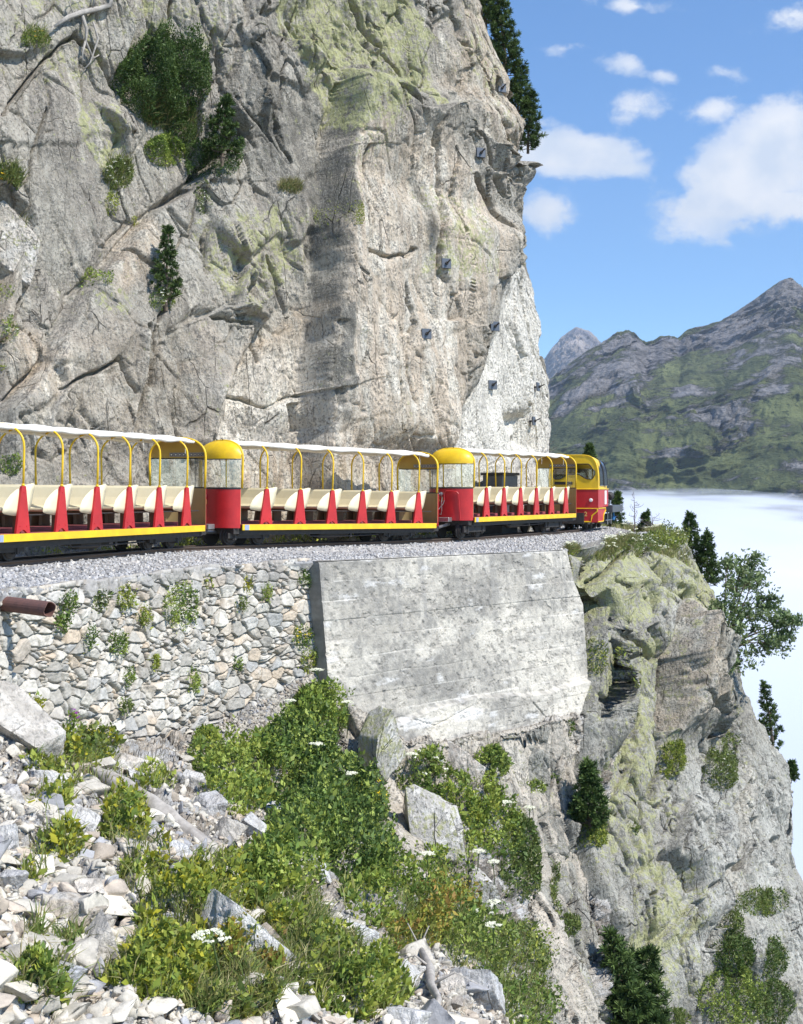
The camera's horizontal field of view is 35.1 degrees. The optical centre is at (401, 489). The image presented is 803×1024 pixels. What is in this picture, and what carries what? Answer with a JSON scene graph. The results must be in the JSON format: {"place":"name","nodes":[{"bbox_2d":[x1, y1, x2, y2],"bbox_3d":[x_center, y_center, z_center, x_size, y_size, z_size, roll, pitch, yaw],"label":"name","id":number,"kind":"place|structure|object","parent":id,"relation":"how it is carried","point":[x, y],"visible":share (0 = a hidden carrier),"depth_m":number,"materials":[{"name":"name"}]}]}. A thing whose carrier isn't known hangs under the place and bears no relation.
{"place":"outdoors","nodes":[
{"label":"outdoors","id":0,"kind":"place"},
{"bbox_2d":[0,0,550,555],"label":"cliff","id":1,"kind":"structure","parent":0,"point":[284,318],"depth_m":27.52,"materials":[{"name":"grey stone"}]},
{"bbox_2d":[0,155,30,190],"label":"grass tuft","id":2,"kind":"object","parent":1,"relation":"on","point":[7,173],"visible":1,"depth_m":23.20,"materials":[{"name":"green plant"}]},
{"bbox_2d":[0,200,41,292],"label":"rock slab","id":3,"kind":"object","parent":1,"relation":"on","point":[18,235],"visible":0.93,"depth_m":23.20,"materials":[{"name":"stone"}]},
{"bbox_2d":[48,0,128,69],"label":"dead root","id":4,"kind":"object","parent":1,"relation":"hanging from","point":[83,12],"visible":1,"depth_m":24.87,"materials":[{"name":"grey wood"}]},
{"bbox_2d":[100,150,137,189],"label":"flowering plant","id":5,"kind":"object","parent":1,"relation":"on","point":[117,163],"visible":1,"depth_m":25.17,"materials":[{"name":"green plant"}]},
{"bbox_2d":[108,16,212,126],"bbox_3d":[-4.805,-8.531,25.922,2.393,2.213,1.424,0,0,-27],"label":"alpine rose bush","id":6,"kind":"object","parent":1,"relation":"on","point":[169,65],"visible":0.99,"depth_m":25.92,"materials":[{"name":"green plant"}]},
{"bbox_2d":[149,224,182,310],"bbox_3d":[-4.620,-4.387,24.986,0.680,1.728,0.687,0,0,0],"label":"mountain pine","id":7,"kind":"object","parent":1,"relation":"on","point":[166,240],"visible":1,"depth_m":24.91,"materials":[{"name":"green plant"}]},
{"bbox_2d":[144,132,187,166],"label":"alpine rose bush","id":8,"kind":"object","parent":1,"relation":"on","point":[167,149],"visible":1,"depth_m":26.17,"materials":[{"name":"green plant"}]},
{"bbox_2d":[161,100,207,152],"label":"alpine rose bush","id":9,"kind":"object","parent":1,"relation":"on","point":[191,126],"visible":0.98,"depth_m":26.59,"materials":[{"name":"green plant"}]},
{"bbox_2d":[182,136,245,182],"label":"alpine rose bush","id":10,"kind":"object","parent":1,"relation":"on","point":[204,152],"visible":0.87,"depth_m":26.82,"materials":[{"name":"green plant"}]},
{"bbox_2d":[201,93,245,166],"bbox_3d":[-3.772,-7.553,26.633,0.891,1.564,0.875,0,0,-28],"label":"mountain pine","id":11,"kind":"object","parent":1,"relation":"on","point":[224,120],"visible":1,"depth_m":26.54,"materials":[{"name":"green plant"}]},
{"bbox_2d":[487,0,528,75],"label":"mountain pine","id":12,"kind":"object","parent":1,"relation":"on","point":[503,36],"visible":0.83,"depth_m":40.26,"materials":[{"name":"green plant"}]},
{"bbox_2d":[509,62,532,113],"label":"mountain pine","id":13,"kind":"object","parent":1,"relation":"on","point":[519,81],"visible":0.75,"depth_m":40.31,"materials":[{"name":"green plant"}]},
{"bbox_2d":[519,87,548,153],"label":"mountain pine","id":14,"kind":"object","parent":1,"relation":"on","point":[530,126],"visible":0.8,"depth_m":40.32,"materials":[{"name":"green plant"}]},
{"bbox_2d":[0,672,616,1023],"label":"scree slope","id":15,"kind":"structure","parent":0,"point":[583,1001],"depth_m":20.05,"materials":[{"name":"stone"}]},
{"bbox_2d":[0,680,65,760],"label":"boulder","id":16,"kind":"object","parent":15,"relation":"on","point":[27,720],"visible":0.59,"depth_m":12.95,"materials":[{"name":"stone"}]},
{"bbox_2d":[6,841,63,880],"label":"grass tuft","id":17,"kind":"object","parent":15,"relation":"on","point":[33,873],"visible":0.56,"depth_m":9.54,"materials":[{"name":"green plant"}]},
{"bbox_2d":[12,896,75,942],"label":"grass tuft","id":18,"kind":"object","parent":15,"relation":"on","point":[36,926],"visible":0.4,"depth_m":8.62,"materials":[{"name":"green plant"}]},
{"bbox_2d":[18,723,93,773],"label":"bush","id":19,"kind":"object","parent":15,"relation":"on","point":[34,756],"visible":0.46,"depth_m":12.69,"materials":[{"name":"green plant"}]},
{"bbox_2d":[0,929,114,1017],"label":"bush","id":20,"kind":"object","parent":15,"relation":"on","point":[35,956],"visible":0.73,"depth_m":7.70,"materials":[{"name":"green plant"}]},
{"bbox_2d":[24,767,99,812],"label":"bush","id":21,"kind":"object","parent":15,"relation":"on","point":[66,790],"visible":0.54,"depth_m":11.45,"materials":[{"name":"green plant"}]},
{"bbox_2d":[44,906,100,945],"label":"grass tuft","id":22,"kind":"object","parent":15,"relation":"on","point":[68,932],"visible":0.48,"depth_m":8.75,"materials":[{"name":"green plant"}]},
{"bbox_2d":[56,807,100,832],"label":"boulder","id":23,"kind":"object","parent":15,"relation":"on","point":[93,818],"visible":0.31,"depth_m":11.10,"materials":[{"name":"stone"}]},
{"bbox_2d":[48,739,122,784],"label":"bush","id":24,"kind":"object","parent":15,"relation":"on","point":[81,761],"visible":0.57,"depth_m":12.98,"materials":[{"name":"green plant"}]},
{"bbox_2d":[64,719,127,761],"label":"bush","id":25,"kind":"object","parent":15,"relation":"on","point":[99,733],"visible":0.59,"depth_m":14.73,"materials":[{"name":"green plant"}]},
{"bbox_2d":[84,908,120,964],"bbox_3d":[-2.124,3.215,8.946,0.253,0.460,0.290,0,0,-40],"label":"boulder","id":26,"kind":"object","parent":15,"relation":"on","point":[102,927],"visible":0.56,"depth_m":8.89,"materials":[{"name":"stone"}]},
{"bbox_2d":[108,815,194,910],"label":"bush","id":27,"kind":"object","parent":15,"relation":"on","point":[155,864],"visible":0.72,"depth_m":10.42,"materials":[{"name":"green plant"}]},
{"bbox_2d":[121,753,182,789],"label":"bush","id":28,"kind":"object","parent":15,"relation":"on","point":[160,773],"visible":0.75,"depth_m":13.88,"materials":[{"name":"green plant"}]},
{"bbox_2d":[0,558,314,740],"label":"stone wall","id":29,"kind":"structure","parent":15,"relation":"on","point":[61,673],"depth_m":17.27,"materials":[{"name":"grey stone"}]},
{"bbox_2d":[0,596,55,616],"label":"drain pipe","id":30,"kind":"object","parent":29,"relation":"attached to","point":[29,606],"visible":1,"depth_m":13.89,"materials":[{"name":"metal"}]},
{"bbox_2d":[160,580,199,633],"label":"wall weed","id":31,"kind":"object","parent":29,"relation":"attached to","point":[183,606],"depth_m":17.71,"materials":[{"name":"green plant"}]},
{"bbox_2d":[90,766,226,859],"bbox_3d":[-2.426,3.185,12.553,2.286,0.604,0.198,0,0,43],"label":"log","id":32,"kind":"object","parent":15,"relation":"on","point":[159,804],"visible":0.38,"depth_m":12.47,"materials":[{"name":"grey wood"}]},
{"bbox_2d":[118,855,249,953],"bbox_3d":[-1.720,3.272,9.938,1.113,0.816,1.775,0,0,0],"label":"bush","id":33,"kind":"object","parent":15,"relation":"on","point":[190,881],"visible":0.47,"depth_m":9.85,"materials":[{"name":"green plant"}]},
{"bbox_2d":[186,723,227,772],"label":"bush","id":34,"kind":"object","parent":15,"relation":"on","point":[200,740],"visible":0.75,"depth_m":16.43,"materials":[{"name":"green plant"}]},
{"bbox_2d":[192,790,227,816],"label":"boulder","id":35,"kind":"object","parent":15,"relation":"on","point":[214,802],"visible":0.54,"depth_m":13.58,"materials":[{"name":"stone"}]},
{"bbox_2d":[171,838,278,908],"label":"bush","id":36,"kind":"object","parent":15,"relation":"on","point":[220,862],"visible":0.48,"depth_m":10.92,"materials":[{"name":"green plant"}]},
{"bbox_2d":[170,939,311,1020],"bbox_3d":[-1.188,3.576,9.042,0.965,0.641,1.440,0,0,40],"label":"bush","id":37,"kind":"object","parent":15,"relation":"on","point":[213,995],"visible":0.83,"depth_m":8.89,"materials":[{"name":"green plant"}]},
{"bbox_2d":[197,714,285,819],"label":"bush","id":38,"kind":"object","parent":15,"relation":"on","point":[247,781],"visible":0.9,"depth_m":15.25,"materials":[{"name":"green plant"}]},
{"bbox_2d":[195,900,310,984],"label":"bush","id":39,"kind":"object","parent":15,"relation":"on","point":[230,930],"visible":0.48,"depth_m":9.65,"materials":[{"name":"green plant"}]},
{"bbox_2d":[170,672,339,777],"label":"scree","id":40,"kind":"structure","parent":15,"relation":"on","point":[272,700],"depth_m":18.91,"materials":[{"name":"stone"}]},
{"bbox_2d":[0,734,527,1023],"bbox_3d":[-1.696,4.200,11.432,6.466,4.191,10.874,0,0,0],"label":"scree","id":41,"kind":"structure","parent":15,"relation":"on","point":[121,992],"depth_m":9.70,"materials":[{"name":"stone"}]},
{"bbox_2d":[23,805,99,862],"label":"bush","id":42,"kind":"object","parent":41,"relation":"on","point":[54,835],"visible":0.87,"depth_m":10.23,"materials":[{"name":"green plant"}]},
{"bbox_2d":[46,891,107,925],"bbox_3d":[-2.376,3.079,9.264,0.415,0.309,0.276,0,0,0],"label":"boulder","id":43,"kind":"object","parent":41,"relation":"on","point":[69,901],"visible":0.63,"depth_m":9.15,"materials":[{"name":"stone"}]},
{"bbox_2d":[88,767,156,844],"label":"bush","id":44,"kind":"object","parent":41,"relation":"on","point":[133,798],"visible":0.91,"depth_m":11.35,"materials":[{"name":"green plant"}]},
{"bbox_2d":[93,915,233,1001],"bbox_3d":[-1.693,3.327,8.905,0.951,0.825,1.628,0,0,33],"label":"bush","id":45,"kind":"object","parent":41,"relation":"on","point":[150,963],"visible":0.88,"depth_m":8.69,"materials":[{"name":"green plant"}]},
{"bbox_2d":[211,816,248,840],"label":"boulder","id":46,"kind":"object","parent":41,"relation":"on","point":[224,826],"visible":0.97,"depth_m":12.77,"materials":[{"name":"stone"}]},
{"bbox_2d":[201,889,296,963],"bbox_3d":[-1.201,3.446,9.932,0.696,0.614,0.417,0,0,-17],"label":"boulder","id":47,"kind":"object","parent":41,"relation":"on","point":[218,904],"visible":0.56,"depth_m":9.82,"materials":[{"name":"stone"}]},
{"bbox_2d":[405,923,476,1004],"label":"dead branch","id":48,"kind":"object","parent":41,"relation":"on","point":[425,960],"visible":0.77,"depth_m":11.78,"materials":[{"name":"grey wood"}]},
{"bbox_2d":[237,814,334,909],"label":"bush","id":49,"kind":"object","parent":15,"relation":"on","point":[272,846],"visible":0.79,"depth_m":11.73,"materials":[{"name":"green plant"}]},
{"bbox_2d":[240,698,341,800],"bbox_3d":[-1.526,3.558,17.512,1.506,1.409,3.616,0,0,0],"label":"bush","id":50,"kind":"object","parent":15,"relation":"on","point":[294,748],"visible":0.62,"depth_m":17.44,"materials":[{"name":"green plant"}]},
{"bbox_2d":[246,864,340,935],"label":"bush","id":51,"kind":"object","parent":15,"relation":"on","point":[287,909],"visible":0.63,"depth_m":10.89,"materials":[{"name":"green plant"}]},
{"bbox_2d":[262,765,349,861],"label":"bush","id":52,"kind":"object","parent":15,"relation":"on","point":[305,809],"visible":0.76,"depth_m":14.51,"materials":[{"name":"green plant"}]},
{"bbox_2d":[250,900,380,995],"bbox_3d":[-0.643,3.891,10.569,1.112,0.998,2.571,0,0,27],"label":"bush","id":53,"kind":"object","parent":15,"relation":"on","point":[319,936],"visible":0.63,"depth_m":10.23,"materials":[{"name":"green plant"}]},
{"bbox_2d":[284,675,355,737],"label":"bush","id":54,"kind":"object","parent":15,"relation":"on","point":[310,691],"visible":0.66,"depth_m":19.57,"materials":[{"name":"green plant"}]},
{"bbox_2d":[279,735,379,834],"bbox_3d":[-0.984,4.098,17.266,1.392,1.402,4.118,0,0,0],"label":"bush","id":55,"kind":"object","parent":15,"relation":"on","point":[349,761],"visible":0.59,"depth_m":17.32,"materials":[{"name":"green plant"}]},
{"bbox_2d":[327,772,401,886],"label":"bush","id":56,"kind":"object","parent":15,"relation":"on","point":[372,837],"visible":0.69,"depth_m":15.01,"materials":[{"name":"green plant"}]},
{"bbox_2d":[309,932,424,1022],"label":"bush","id":57,"kind":"object","parent":15,"relation":"on","point":[387,986],"visible":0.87,"depth_m":10.01,"materials":[{"name":"green plant"}]},
{"bbox_2d":[358,706,405,781],"bbox_3d":[-0.299,3.918,19.602,0.530,1.178,0.935,0,0,32],"label":"boulder","id":58,"kind":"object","parent":15,"relation":"on","point":[379,739],"visible":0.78,"depth_m":19.38,"materials":[{"name":"stone"}]},
{"bbox_2d":[332,831,436,931],"bbox_3d":[-0.142,4.505,14.397,0.994,1.130,3.769,0,0,12],"label":"bush","id":59,"kind":"object","parent":15,"relation":"on","point":[385,877],"visible":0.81,"depth_m":14.03,"materials":[{"name":"green plant"}]},
{"bbox_2d":[386,1006,432,1023],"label":"boulder","id":60,"kind":"object","parent":15,"relation":"on","point":[405,1015],"visible":0.97,"depth_m":9.80,"materials":[{"name":"stone"}]},
{"bbox_2d":[371,882,458,951],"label":"bush","id":61,"kind":"object","parent":15,"relation":"on","point":[400,927],"visible":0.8,"depth_m":13.70,"materials":[{"name":"green plant"}]},
{"bbox_2d":[394,741,455,789],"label":"bush","id":62,"kind":"object","parent":15,"relation":"on","point":[429,753],"visible":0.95,"depth_m":20.35,"materials":[{"name":"green plant"}]},
{"bbox_2d":[269,549,590,741],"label":"concrete wall","id":63,"kind":"structure","parent":15,"relation":"on","point":[440,648],"depth_m":22.35,"materials":[{"name":"grey concrete"}]},
{"bbox_2d":[404,784,466,865],"bbox_3d":[0.376,5.277,19.355,0.918,1.768,1.063,0,0,-21],"label":"rock outcrop","id":64,"kind":"object","parent":15,"relation":"on","point":[434,818],"visible":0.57,"depth_m":18.98,"materials":[{"name":"stone"}]},
{"bbox_2d":[399,864,489,941],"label":"bush","id":65,"kind":"object","parent":15,"relation":"on","point":[464,894],"visible":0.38,"depth_m":15.36,"materials":[{"name":"green plant"}]},
{"bbox_2d":[418,829,478,883],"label":"bush","id":66,"kind":"object","parent":15,"relation":"on","point":[442,853],"visible":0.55,"depth_m":18.44,"materials":[{"name":"green plant"}]},
{"bbox_2d":[421,767,507,826],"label":"bush","id":67,"kind":"object","parent":15,"relation":"on","point":[469,794],"visible":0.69,"depth_m":20.68,"materials":[{"name":"green plant"}]},
{"bbox_2d":[443,738,485,788],"bbox_3d":[0.957,4.702,21.590,0.834,0.974,0.517,0,0,-24],"label":"rock outcrop","id":68,"kind":"object","parent":15,"relation":"on","point":[459,758],"visible":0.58,"depth_m":21.42,"materials":[{"name":"stone"}]},
{"bbox_2d":[450,967,505,1014],"bbox_3d":[0.772,5.166,13.059,0.615,0.580,0.442,0,0,12],"label":"boulder","id":69,"kind":"object","parent":15,"relation":"on","point":[493,998],"visible":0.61,"depth_m":12.91,"materials":[{"name":"stone"}]},
{"bbox_2d":[439,894,527,969],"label":"bush","id":70,"kind":"object","parent":15,"relation":"on","point":[478,936],"visible":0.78,"depth_m":14.81,"materials":[{"name":"green plant"}]},
{"bbox_2d":[466,867,504,909],"bbox_3d":[1.182,5.805,18.447,0.536,0.586,0.380,0,0,-31],"label":"rock outcrop","id":71,"kind":"object","parent":15,"relation":"on","point":[490,888],"visible":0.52,"depth_m":18.35,"materials":[{"name":"stone"}]},
{"bbox_2d":[473,737,514,778],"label":"bush","id":72,"kind":"object","parent":15,"relation":"on","point":[495,754],"visible":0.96,"depth_m":21.81,"materials":[{"name":"green plant"}]},
{"bbox_2d":[462,793,528,859],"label":"bush","id":73,"kind":"object","parent":15,"relation":"on","point":[490,846],"visible":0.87,"depth_m":20.60,"materials":[{"name":"green plant"}]},
{"bbox_2d":[484,915,559,1000],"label":"bush","id":74,"kind":"object","parent":15,"relation":"on","point":[533,940],"visible":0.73,"depth_m":16.88,"materials":[{"name":"green plant"}]},
{"bbox_2d":[497,808,551,904],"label":"bush","id":75,"kind":"object","parent":15,"relation":"on","point":[527,864],"visible":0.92,"depth_m":20.88,"materials":[{"name":"green plant"}]},
{"bbox_2d":[498,961,567,1023],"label":"bush","id":76,"kind":"object","parent":15,"relation":"on","point":[516,998],"visible":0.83,"depth_m":15.15,"materials":[{"name":"green plant"}]},
{"bbox_2d":[0,525,663,645],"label":"track bed","id":77,"kind":"object","parent":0,"point":[303,565],"visible":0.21,"depth_m":22.01,"materials":[{"name":"gravel"}]},
{"bbox_2d":[31,526,531,554],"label":"wheels","id":78,"kind":"object","parent":77,"relation":"on","point":[188,539],"visible":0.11,"depth_m":25.46,"materials":[{"name":"black metal"}]},
{"bbox_2d":[0,524,591,566],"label":"railway track","id":79,"kind":"structure","parent":77,"relation":"on","point":[49,559],"depth_m":23.59,"materials":[{"name":"metal"}]},
{"bbox_2d":[0,422,206,560],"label":"open carriage","id":80,"kind":"object","parent":79,"relation":"on","point":[177,514],"visible":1,"depth_m":19.94,"materials":[{"name":"yellow paint"}]},
{"bbox_2d":[198,438,438,545],"bbox_3d":[-1.504,0.086,25.855,1.189,2.005,7.041,0,-1,40],"label":"open carriage","id":81,"kind":"object","parent":79,"relation":"on","point":[404,515],"visible":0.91,"depth_m":25.16,"materials":[{"name":"yellow paint"}]},
{"bbox_2d":[429,447,576,538],"bbox_3d":[2.615,0.059,31.131,1.190,2.082,7.049,0,0,31],"label":"open carriage","id":82,"kind":"object","parent":79,"relation":"on","point":[551,508],"visible":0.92,"depth_m":30.09,"materials":[{"name":"yellow paint"}]},
{"bbox_2d":[548,455,622,529],"bbox_3d":[5.199,0.068,36.036,1.600,2.058,3.450,0,0,19],"label":"diesel locomotive","id":83,"kind":"object","parent":79,"relation":"on","point":[594,496],"visible":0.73,"depth_m":34.46,"materials":[{"name":"red paint"}]},
{"bbox_2d":[0,526,649,594],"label":"ballast","id":84,"kind":"structure","parent":77,"relation":"on","point":[503,546],"depth_m":21.64,"materials":[{"name":"gravel"}]},
{"bbox_2d":[481,472,519,534],"bbox_3d":[2.521,0.355,32.400,0.640,1.590,0.920,0,0,33],"label":"trackside cabinet","id":85,"kind":"object","parent":77,"relation":"on","point":[511,479],"visible":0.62,"depth_m":32.09,"materials":[{"name":"metal"}]},
{"bbox_2d":[544,327,600,378],"bbox_3d":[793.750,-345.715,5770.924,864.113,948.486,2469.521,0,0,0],"label":"mountain peak","id":86,"kind":"structure","parent":0,"point":[567,348],"depth_m":6072.22,"materials":[{"name":"stone"}]},
{"bbox_2d":[486,0,802,358],"label":"sky","id":87,"kind":"structure","parent":0,"point":[665,198],"materials":[{"name":"blue"}]},
{"bbox_2d":[502,535,802,1023],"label":"crag","id":88,"kind":"structure","parent":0,"point":[683,866],"depth_m":26.04,"materials":[{"name":"grey stone"}]},
{"bbox_2d":[567,755,611,829],"bbox_3d":[3.454,5.580,23.405,0.888,1.404,0.807,0,0,0],"label":"mountain pine","id":89,"kind":"object","parent":88,"relation":"on","point":[590,786],"visible":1,"depth_m":23.24,"materials":[{"name":"green plant"}]},
{"bbox_2d":[597,924,657,1023],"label":"mountain pine","id":90,"kind":"object","parent":88,"relation":"on","point":[616,952],"visible":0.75,"depth_m":21.45,"materials":[{"name":"green plant"}]},
{"bbox_2d":[561,522,694,565],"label":"rim grass","id":91,"kind":"structure","parent":88,"relation":"on","point":[601,555],"depth_m":29.20,"materials":[{"name":"green plant"}]},
{"bbox_2d":[606,977,672,1023],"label":"mountain pine","id":92,"kind":"object","parent":88,"relation":"on","point":[624,992],"visible":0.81,"depth_m":21.17,"materials":[{"name":"green plant"}]},
{"bbox_2d":[622,942,673,1023],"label":"mountain pine","id":93,"kind":"object","parent":88,"relation":"on","point":[651,974],"visible":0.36,"depth_m":21.97,"materials":[{"name":"green plant"}]},
{"bbox_2d":[647,519,689,549],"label":"crag plant","id":94,"kind":"object","parent":88,"relation":"on","point":[665,535],"visible":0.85,"depth_m":32.14,"materials":[{"name":"green plant"}]},
{"bbox_2d":[655,735,688,779],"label":"crag plant","id":95,"kind":"object","parent":88,"relation":"on","point":[680,752],"visible":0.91,"depth_m":26.31,"materials":[{"name":"green plant"}]},
{"bbox_2d":[681,510,705,563],"bbox_3d":[8.521,1.507,37.474,0.896,1.855,0.943,0,0,0],"label":"mountain pine","id":96,"kind":"object","parent":88,"relation":"on","point":[690,523],"visible":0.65,"depth_m":37.39,"materials":[{"name":"green plant"}]},
{"bbox_2d":[696,527,723,586],"bbox_3d":[8.984,2.048,37.009,1.044,1.960,0.951,0,0,-36],"label":"mountain pine","id":97,"kind":"object","parent":88,"relation":"on","point":[706,563],"visible":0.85,"depth_m":36.88,"materials":[{"name":"green plant"}]},
{"bbox_2d":[701,744,742,790],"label":"crag plant","id":98,"kind":"object","parent":88,"relation":"on","point":[716,755],"visible":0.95,"depth_m":27.41,"materials":[{"name":"green plant"}]},
{"bbox_2d":[693,963,769,1023],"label":"crag plant","id":99,"kind":"object","parent":88,"relation":"on","point":[748,984],"visible":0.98,"depth_m":24.48,"materials":[{"name":"green plant"}]},
{"bbox_2d":[707,931,756,979],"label":"crag plant","id":100,"kind":"object","parent":88,"relation":"on","point":[741,948],"visible":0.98,"depth_m":24.75,"materials":[{"name":"green plant"}]},
{"bbox_2d":[705,548,802,676],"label":"rowan tree","id":101,"kind":"object","parent":88,"relation":"on","point":[745,577],"visible":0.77,"depth_m":31.16,"materials":[{"name":"green plant"}]},
{"bbox_2d":[737,884,792,917],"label":"crag plant","id":102,"kind":"object","parent":88,"relation":"on","point":[758,897],"visible":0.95,"depth_m":26.90,"materials":[{"name":"green plant"}]},
{"bbox_2d":[758,679,785,750],"bbox_3d":[10.489,6.695,36.024,0.908,2.666,0.866,0,0,0],"label":"mountain pine","id":103,"kind":"object","parent":88,"relation":"on","point":[770,718],"visible":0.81,"depth_m":35.96,"materials":[{"name":"green plant"}]},
{"bbox_2d":[761,935,790,979],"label":"crag plant","id":104,"kind":"object","parent":88,"relation":"on","point":[778,954],"visible":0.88,"depth_m":26.46,"materials":[{"name":"green plant"}]},
{"bbox_2d":[756,973,796,1023],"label":"crag plant","id":105,"kind":"object","parent":88,"relation":"on","point":[769,1001],"visible":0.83,"depth_m":26.12,"materials":[{"name":"green plant"}]},
{"bbox_2d":[548,277,802,499],"bbox_3d":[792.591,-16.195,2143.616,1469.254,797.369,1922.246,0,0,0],"label":"mountain slope","id":106,"kind":"structure","parent":0,"point":[714,408],"depth_m":1925.78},
{"bbox_2d":[605,492,802,879],"bbox_3d":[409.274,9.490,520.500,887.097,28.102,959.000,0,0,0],"label":"cloud","id":107,"kind":"structure","parent":0,"point":[771,526],"depth_m":419.88,"materials":[{"name":"white"}]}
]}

